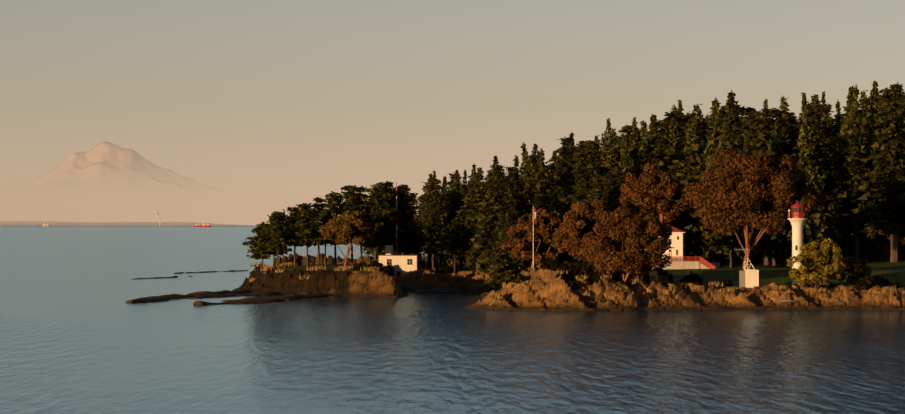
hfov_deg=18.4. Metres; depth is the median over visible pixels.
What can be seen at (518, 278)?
bush
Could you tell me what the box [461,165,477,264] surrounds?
fir tree
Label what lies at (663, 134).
old fir tree
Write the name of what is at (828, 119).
fir tree
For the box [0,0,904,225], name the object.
sky
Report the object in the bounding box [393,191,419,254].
old fir tree
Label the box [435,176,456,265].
fir tree
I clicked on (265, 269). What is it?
grass tuft
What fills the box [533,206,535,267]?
flagpole
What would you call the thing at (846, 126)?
fir tree
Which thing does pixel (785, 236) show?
fir tree
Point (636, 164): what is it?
fir tree
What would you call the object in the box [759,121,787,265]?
fir tree
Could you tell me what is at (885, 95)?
old fir tree
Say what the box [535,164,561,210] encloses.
old fir tree
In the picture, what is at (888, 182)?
fir tree
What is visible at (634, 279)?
grass tuft
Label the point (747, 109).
old fir tree
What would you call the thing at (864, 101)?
old fir tree
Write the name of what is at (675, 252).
keepers house
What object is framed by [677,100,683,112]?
fir tree
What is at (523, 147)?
fir tree
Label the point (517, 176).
fir tree
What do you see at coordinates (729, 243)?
fir tree
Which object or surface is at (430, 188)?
old fir tree
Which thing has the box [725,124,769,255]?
old fir tree
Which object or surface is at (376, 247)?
pine tree
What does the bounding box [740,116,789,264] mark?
old fir tree
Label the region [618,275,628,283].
bush
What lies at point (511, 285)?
grass tuft
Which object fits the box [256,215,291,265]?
pine tree
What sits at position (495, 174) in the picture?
fir tree
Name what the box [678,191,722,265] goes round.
forest broadleaf
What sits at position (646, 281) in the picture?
bush
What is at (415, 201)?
old fir tree
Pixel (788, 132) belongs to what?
old fir tree
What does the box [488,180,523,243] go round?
old fir tree
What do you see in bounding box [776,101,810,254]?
fir tree
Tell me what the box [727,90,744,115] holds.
fir tree
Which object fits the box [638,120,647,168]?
fir tree
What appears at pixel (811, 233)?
fir tree
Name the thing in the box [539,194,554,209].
old fir tree
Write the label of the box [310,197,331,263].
pine tree
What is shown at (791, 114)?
old fir tree
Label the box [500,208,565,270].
forest broadleaf
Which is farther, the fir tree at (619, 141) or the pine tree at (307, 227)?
the fir tree at (619, 141)
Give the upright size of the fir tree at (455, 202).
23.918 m
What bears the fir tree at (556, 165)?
on the terrain
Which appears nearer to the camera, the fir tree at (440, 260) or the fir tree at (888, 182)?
the fir tree at (888, 182)
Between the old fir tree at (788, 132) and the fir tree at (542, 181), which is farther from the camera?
the old fir tree at (788, 132)
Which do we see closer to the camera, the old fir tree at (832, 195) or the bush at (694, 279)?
the bush at (694, 279)
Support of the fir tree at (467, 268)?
on the terrain
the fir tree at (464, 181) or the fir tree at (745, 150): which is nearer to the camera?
the fir tree at (745, 150)
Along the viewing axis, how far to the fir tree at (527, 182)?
639.69 m
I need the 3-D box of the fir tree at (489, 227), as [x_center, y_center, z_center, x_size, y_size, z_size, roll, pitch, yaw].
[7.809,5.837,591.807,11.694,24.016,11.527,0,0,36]
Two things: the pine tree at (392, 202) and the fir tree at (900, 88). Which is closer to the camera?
the pine tree at (392, 202)
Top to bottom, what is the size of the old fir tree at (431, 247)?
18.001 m
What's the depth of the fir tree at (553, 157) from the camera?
739.06 m
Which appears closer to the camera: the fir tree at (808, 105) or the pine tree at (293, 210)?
the pine tree at (293, 210)
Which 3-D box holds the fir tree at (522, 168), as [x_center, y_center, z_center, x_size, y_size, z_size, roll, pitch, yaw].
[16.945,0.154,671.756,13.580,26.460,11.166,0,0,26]
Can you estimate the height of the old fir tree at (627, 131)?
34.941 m
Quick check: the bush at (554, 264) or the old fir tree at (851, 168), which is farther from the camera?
the old fir tree at (851, 168)
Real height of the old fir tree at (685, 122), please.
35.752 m
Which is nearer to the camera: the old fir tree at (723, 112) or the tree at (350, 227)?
the tree at (350, 227)
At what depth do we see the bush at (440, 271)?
630.66 m
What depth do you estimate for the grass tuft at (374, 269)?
576.23 m
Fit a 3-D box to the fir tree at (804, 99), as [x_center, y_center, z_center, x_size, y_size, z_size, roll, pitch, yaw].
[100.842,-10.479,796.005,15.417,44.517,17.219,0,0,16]
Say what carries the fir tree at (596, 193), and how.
on the terrain
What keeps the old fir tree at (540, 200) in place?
on the terrain
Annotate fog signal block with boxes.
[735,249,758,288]
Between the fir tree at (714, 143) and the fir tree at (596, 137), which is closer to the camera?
the fir tree at (714, 143)
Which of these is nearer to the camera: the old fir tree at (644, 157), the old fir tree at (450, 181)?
the old fir tree at (644, 157)
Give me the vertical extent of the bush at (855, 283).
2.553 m
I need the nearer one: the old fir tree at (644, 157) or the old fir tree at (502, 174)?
the old fir tree at (644, 157)
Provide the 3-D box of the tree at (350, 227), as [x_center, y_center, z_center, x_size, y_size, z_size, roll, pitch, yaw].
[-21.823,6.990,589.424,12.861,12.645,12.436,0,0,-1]
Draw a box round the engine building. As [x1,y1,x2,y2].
[377,245,416,278]
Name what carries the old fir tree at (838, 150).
on the terrain
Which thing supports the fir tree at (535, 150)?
on the terrain
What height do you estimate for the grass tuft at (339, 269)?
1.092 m
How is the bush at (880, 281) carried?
on the terrain
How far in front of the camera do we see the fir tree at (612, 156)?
607.35 m
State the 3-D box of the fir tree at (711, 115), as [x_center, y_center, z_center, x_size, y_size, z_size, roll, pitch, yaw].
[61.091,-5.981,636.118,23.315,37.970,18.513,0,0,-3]
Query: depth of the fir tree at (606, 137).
655.70 m
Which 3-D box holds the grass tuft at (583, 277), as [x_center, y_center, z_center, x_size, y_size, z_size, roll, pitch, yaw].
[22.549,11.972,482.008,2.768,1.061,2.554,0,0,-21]
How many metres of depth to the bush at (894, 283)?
489.78 m
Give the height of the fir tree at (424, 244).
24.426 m
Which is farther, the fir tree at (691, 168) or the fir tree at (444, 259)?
the fir tree at (444, 259)
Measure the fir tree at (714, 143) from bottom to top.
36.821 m
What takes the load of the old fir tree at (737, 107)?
on the terrain
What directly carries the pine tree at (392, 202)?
on the terrain
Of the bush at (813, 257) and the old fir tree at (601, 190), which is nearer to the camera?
the bush at (813, 257)
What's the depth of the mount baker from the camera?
49674.87 m
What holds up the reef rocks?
in the water
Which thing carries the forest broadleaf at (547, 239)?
on the terrain
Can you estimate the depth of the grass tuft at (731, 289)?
484.50 m
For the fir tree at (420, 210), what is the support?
on the terrain
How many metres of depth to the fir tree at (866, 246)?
591.55 m
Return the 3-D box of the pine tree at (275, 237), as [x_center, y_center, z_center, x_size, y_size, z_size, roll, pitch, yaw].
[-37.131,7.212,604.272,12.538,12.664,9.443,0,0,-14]
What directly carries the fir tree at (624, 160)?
on the terrain
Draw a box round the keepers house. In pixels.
[644,214,714,269]
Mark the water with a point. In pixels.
(79, 334)
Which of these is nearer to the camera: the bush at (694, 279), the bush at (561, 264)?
the bush at (694, 279)
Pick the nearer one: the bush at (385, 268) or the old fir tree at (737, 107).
the bush at (385, 268)
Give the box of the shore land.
[0,221,255,226]
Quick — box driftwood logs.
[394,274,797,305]
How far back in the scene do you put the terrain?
490.74 m
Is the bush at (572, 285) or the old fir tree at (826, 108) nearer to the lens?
the bush at (572, 285)
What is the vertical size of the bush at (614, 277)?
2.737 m
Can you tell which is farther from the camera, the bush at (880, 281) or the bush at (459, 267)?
the bush at (459, 267)
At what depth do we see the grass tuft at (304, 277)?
579.46 m
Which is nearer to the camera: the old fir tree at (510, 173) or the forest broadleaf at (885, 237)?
the forest broadleaf at (885, 237)
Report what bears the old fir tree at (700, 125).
on the terrain
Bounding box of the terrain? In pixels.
[126,253,904,310]
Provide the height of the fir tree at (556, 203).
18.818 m
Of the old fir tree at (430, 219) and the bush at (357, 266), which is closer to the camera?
the bush at (357, 266)
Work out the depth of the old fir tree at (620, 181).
588.46 m
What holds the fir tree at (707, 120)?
on the terrain
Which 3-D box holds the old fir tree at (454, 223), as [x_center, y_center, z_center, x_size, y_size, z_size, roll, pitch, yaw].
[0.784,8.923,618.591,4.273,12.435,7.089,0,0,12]
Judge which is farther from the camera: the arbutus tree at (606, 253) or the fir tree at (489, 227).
the fir tree at (489, 227)
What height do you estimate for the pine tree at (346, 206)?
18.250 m
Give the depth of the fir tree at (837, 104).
785.45 m
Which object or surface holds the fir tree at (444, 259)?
on the terrain
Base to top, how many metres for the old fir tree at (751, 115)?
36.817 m
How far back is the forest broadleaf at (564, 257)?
587.47 m
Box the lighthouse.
[787,201,807,284]
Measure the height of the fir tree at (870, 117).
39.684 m
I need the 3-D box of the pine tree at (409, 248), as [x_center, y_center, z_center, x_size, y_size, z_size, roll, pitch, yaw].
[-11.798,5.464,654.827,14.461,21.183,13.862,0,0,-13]
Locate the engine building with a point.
(403, 264)
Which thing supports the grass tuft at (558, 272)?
on the terrain
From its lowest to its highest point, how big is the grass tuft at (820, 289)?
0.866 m
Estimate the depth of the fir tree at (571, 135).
816.98 m
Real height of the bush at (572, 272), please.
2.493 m
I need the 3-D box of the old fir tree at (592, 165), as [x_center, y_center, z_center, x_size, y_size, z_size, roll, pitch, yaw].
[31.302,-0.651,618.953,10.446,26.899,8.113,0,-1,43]
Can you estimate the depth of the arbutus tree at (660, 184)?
567.79 m
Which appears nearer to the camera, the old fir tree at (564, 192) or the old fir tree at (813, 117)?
the old fir tree at (813, 117)
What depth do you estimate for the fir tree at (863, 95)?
774.25 m
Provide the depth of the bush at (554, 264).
512.66 m
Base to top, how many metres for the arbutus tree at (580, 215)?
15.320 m
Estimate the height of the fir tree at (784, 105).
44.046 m
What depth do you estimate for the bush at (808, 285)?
491.34 m
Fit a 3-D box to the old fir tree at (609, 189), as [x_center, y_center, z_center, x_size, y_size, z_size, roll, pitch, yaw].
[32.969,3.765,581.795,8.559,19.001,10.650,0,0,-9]
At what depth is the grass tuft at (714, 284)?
492.34 m
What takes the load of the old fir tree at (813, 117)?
on the terrain
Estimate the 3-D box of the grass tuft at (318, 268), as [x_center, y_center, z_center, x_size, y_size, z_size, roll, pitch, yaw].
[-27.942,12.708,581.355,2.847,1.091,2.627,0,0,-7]
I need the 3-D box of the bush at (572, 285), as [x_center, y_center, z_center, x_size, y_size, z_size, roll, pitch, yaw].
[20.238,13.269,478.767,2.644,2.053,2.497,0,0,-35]
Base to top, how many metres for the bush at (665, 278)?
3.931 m
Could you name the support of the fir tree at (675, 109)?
on the terrain
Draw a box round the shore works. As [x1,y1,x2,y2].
[43,210,210,226]
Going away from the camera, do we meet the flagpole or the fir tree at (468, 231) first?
the flagpole
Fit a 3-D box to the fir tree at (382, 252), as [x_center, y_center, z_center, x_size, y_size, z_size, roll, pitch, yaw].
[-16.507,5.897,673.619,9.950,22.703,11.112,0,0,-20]
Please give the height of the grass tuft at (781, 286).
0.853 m
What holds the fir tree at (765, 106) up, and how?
on the terrain
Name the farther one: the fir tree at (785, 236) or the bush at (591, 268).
the fir tree at (785, 236)
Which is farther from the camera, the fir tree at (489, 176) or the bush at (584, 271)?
the fir tree at (489, 176)
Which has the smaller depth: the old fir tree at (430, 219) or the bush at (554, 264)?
the bush at (554, 264)
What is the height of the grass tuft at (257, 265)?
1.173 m
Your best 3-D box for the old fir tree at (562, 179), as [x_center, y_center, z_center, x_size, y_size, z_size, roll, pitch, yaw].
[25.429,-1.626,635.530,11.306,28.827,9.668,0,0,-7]
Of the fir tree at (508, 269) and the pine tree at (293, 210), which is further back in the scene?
the pine tree at (293, 210)
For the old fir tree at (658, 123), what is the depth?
780.87 m
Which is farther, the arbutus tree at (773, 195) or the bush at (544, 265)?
the arbutus tree at (773, 195)
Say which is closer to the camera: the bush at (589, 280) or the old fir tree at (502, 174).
the bush at (589, 280)
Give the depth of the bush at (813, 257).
485.04 m
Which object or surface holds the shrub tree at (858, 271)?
on the terrain
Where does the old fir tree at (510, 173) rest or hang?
on the terrain
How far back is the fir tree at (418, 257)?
684.17 m
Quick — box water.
[0,226,904,413]
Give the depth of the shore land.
41422.11 m
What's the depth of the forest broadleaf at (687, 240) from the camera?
586.21 m
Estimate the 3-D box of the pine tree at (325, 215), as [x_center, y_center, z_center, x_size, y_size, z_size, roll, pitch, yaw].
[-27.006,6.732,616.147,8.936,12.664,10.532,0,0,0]
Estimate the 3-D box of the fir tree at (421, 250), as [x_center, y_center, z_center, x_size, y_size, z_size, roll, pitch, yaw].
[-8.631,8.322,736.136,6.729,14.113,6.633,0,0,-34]
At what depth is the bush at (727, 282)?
494.71 m
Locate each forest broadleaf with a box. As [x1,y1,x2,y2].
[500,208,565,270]
[522,211,568,261]
[537,235,567,260]
[649,191,700,247]
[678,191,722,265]
[862,197,904,260]
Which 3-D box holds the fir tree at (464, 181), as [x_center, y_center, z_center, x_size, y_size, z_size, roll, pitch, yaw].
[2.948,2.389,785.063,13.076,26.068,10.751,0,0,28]
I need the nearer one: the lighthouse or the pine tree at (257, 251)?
the lighthouse
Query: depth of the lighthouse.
498.87 m
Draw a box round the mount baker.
[4,142,253,225]
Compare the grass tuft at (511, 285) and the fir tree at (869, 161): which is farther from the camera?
the fir tree at (869, 161)
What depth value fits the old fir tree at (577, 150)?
756.18 m
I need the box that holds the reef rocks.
[134,270,246,278]
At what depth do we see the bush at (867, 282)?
485.88 m
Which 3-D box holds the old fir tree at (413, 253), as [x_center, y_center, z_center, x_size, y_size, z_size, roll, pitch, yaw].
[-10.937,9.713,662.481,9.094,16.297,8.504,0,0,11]
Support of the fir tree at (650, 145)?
on the terrain
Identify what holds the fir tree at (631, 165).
on the terrain
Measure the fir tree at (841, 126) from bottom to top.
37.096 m
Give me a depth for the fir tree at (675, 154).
613.88 m
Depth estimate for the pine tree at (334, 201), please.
624.36 m
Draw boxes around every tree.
[242,222,283,267]
[253,211,296,268]
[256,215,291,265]
[279,214,311,266]
[282,207,314,251]
[288,203,324,266]
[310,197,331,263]
[315,209,341,264]
[318,210,378,266]
[323,191,350,264]
[340,185,373,264]
[345,185,383,261]
[354,187,386,260]
[362,182,406,261]
[362,247,395,256]
[380,181,417,242]
[390,185,425,254]
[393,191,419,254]
[394,219,425,265]
[407,192,424,220]
[411,243,422,267]
[414,176,437,265]
[414,179,448,267]
[417,173,435,267]
[417,212,426,264]
[422,196,450,272]
[422,209,434,269]
[423,190,452,269]
[425,170,465,262]
[433,167,487,270]
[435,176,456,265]
[442,172,464,264]
[442,184,464,264]
[447,219,459,272]
[458,212,469,270]
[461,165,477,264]
[462,170,467,260]
[462,178,517,290]
[465,169,516,278]
[478,212,530,286]
[484,165,505,184]
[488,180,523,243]
[492,155,504,207]
[497,178,508,199]
[501,155,531,262]
[504,166,513,184]
[518,151,533,202]
[519,142,527,178]
[519,154,529,180]
[522,144,546,165]
[522,148,571,264]
[524,154,539,192]
[526,189,552,266]
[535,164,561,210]
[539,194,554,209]
[546,150,559,171]
[548,137,582,206]
[551,158,571,209]
[552,189,571,262]
[553,199,624,263]
[557,187,569,252]
[560,141,616,212]
[569,132,574,151]
[569,171,609,263]
[570,146,600,197]
[571,157,580,192]
[572,140,601,167]
[576,188,609,228]
[582,128,625,194]
[583,206,672,284]
[594,135,601,153]
[599,118,610,151]
[602,135,613,171]
[603,179,621,211]
[611,162,688,233]
[612,177,627,248]
[616,135,628,155]
[617,125,640,154]
[617,137,629,175]
[624,159,654,250]
[625,116,647,191]
[626,138,643,151]
[627,148,642,252]
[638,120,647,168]
[640,153,654,172]
[643,115,661,163]
[650,120,667,148]
[652,111,688,171]
[658,119,690,258]
[664,104,677,157]
[667,104,712,255]
[667,115,692,147]
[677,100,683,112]
[681,147,827,268]
[684,97,781,267]
[684,98,742,260]
[684,101,737,265]
[691,117,710,154]
[705,114,709,141]
[720,108,744,133]
[722,105,744,135]
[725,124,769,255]
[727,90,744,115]
[735,136,762,260]
[738,106,761,127]
[739,110,762,149]
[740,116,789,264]
[755,107,793,261]
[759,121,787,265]
[763,99,767,116]
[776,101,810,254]
[776,107,841,266]
[776,112,796,117]
[776,134,828,260]
[779,95,789,117]
[779,116,799,255]
[788,94,872,240]
[796,109,836,193]
[799,92,807,117]
[820,103,835,133]
[821,91,825,104]
[821,172,854,240]
[823,134,876,263]
[824,135,847,174]
[825,115,836,157]
[827,84,884,261]
[829,84,904,261]
[831,113,844,143]
[835,99,840,129]
[836,85,862,157]
[838,102,850,136]
[839,256,871,282]
[849,111,869,136]
[859,90,868,111]
[859,97,883,112]
[860,80,890,259]
[861,89,904,259]
[861,131,884,260]
[867,87,904,259]
[894,82,904,92]
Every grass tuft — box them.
[251,262,263,266]
[260,266,270,270]
[282,262,291,266]
[298,274,308,279]
[311,267,324,270]
[334,266,346,270]
[365,266,378,271]
[502,282,515,287]
[520,280,531,284]
[554,269,567,273]
[575,274,589,279]
[629,277,641,281]
[708,281,722,286]
[727,287,736,291]
[776,284,787,288]
[814,287,826,291]
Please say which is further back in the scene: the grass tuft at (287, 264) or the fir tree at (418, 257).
the fir tree at (418, 257)
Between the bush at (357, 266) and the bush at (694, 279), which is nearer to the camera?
the bush at (694, 279)
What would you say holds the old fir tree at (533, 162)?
on the terrain
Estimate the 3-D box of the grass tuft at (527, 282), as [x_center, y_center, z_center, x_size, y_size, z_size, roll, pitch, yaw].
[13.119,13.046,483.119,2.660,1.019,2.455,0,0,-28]
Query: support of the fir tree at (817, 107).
on the terrain
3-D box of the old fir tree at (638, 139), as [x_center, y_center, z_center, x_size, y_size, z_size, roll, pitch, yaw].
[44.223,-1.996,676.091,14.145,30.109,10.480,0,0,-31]
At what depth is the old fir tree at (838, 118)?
677.40 m
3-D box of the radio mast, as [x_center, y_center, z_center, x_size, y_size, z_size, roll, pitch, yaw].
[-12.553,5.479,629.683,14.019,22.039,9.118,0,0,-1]
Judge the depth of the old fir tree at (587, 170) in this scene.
591.44 m
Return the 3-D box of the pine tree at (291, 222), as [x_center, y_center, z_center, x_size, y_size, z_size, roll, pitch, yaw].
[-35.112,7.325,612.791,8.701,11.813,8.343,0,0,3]
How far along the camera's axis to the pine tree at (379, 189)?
630.57 m
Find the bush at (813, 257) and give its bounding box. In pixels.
[786,238,844,291]
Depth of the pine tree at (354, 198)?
617.82 m
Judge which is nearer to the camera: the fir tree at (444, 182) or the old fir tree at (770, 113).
the old fir tree at (770, 113)
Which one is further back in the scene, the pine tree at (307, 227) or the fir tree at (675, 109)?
the fir tree at (675, 109)
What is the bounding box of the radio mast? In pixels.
[374,182,421,263]
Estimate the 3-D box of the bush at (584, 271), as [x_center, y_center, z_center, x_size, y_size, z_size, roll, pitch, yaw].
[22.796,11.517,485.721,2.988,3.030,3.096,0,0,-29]
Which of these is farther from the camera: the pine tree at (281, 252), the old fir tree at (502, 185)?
the old fir tree at (502, 185)
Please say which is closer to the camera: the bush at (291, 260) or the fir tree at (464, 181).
the bush at (291, 260)
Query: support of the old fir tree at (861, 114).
on the terrain
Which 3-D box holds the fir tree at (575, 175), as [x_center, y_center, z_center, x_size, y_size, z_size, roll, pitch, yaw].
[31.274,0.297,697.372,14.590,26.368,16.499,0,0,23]
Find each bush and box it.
[285,257,301,265]
[352,261,368,270]
[368,260,384,267]
[379,265,393,276]
[436,269,444,273]
[448,259,464,272]
[511,274,528,283]
[540,260,550,268]
[546,256,559,270]
[555,262,569,270]
[560,267,579,278]
[566,280,578,289]
[576,265,591,277]
[579,259,595,274]
[585,277,593,284]
[609,273,617,281]
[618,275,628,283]
[630,275,648,282]
[654,267,672,285]
[680,270,703,284]
[722,279,732,285]
[786,238,844,291]
[794,281,815,286]
[852,277,863,287]
[856,275,877,290]
[872,275,888,285]
[889,281,900,287]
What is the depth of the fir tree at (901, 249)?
622.24 m
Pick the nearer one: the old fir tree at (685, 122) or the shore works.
the old fir tree at (685, 122)
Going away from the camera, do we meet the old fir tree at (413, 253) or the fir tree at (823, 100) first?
the old fir tree at (413, 253)
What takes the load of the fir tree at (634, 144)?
on the terrain
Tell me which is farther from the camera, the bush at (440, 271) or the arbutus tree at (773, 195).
the bush at (440, 271)
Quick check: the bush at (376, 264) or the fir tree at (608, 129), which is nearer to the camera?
the bush at (376, 264)

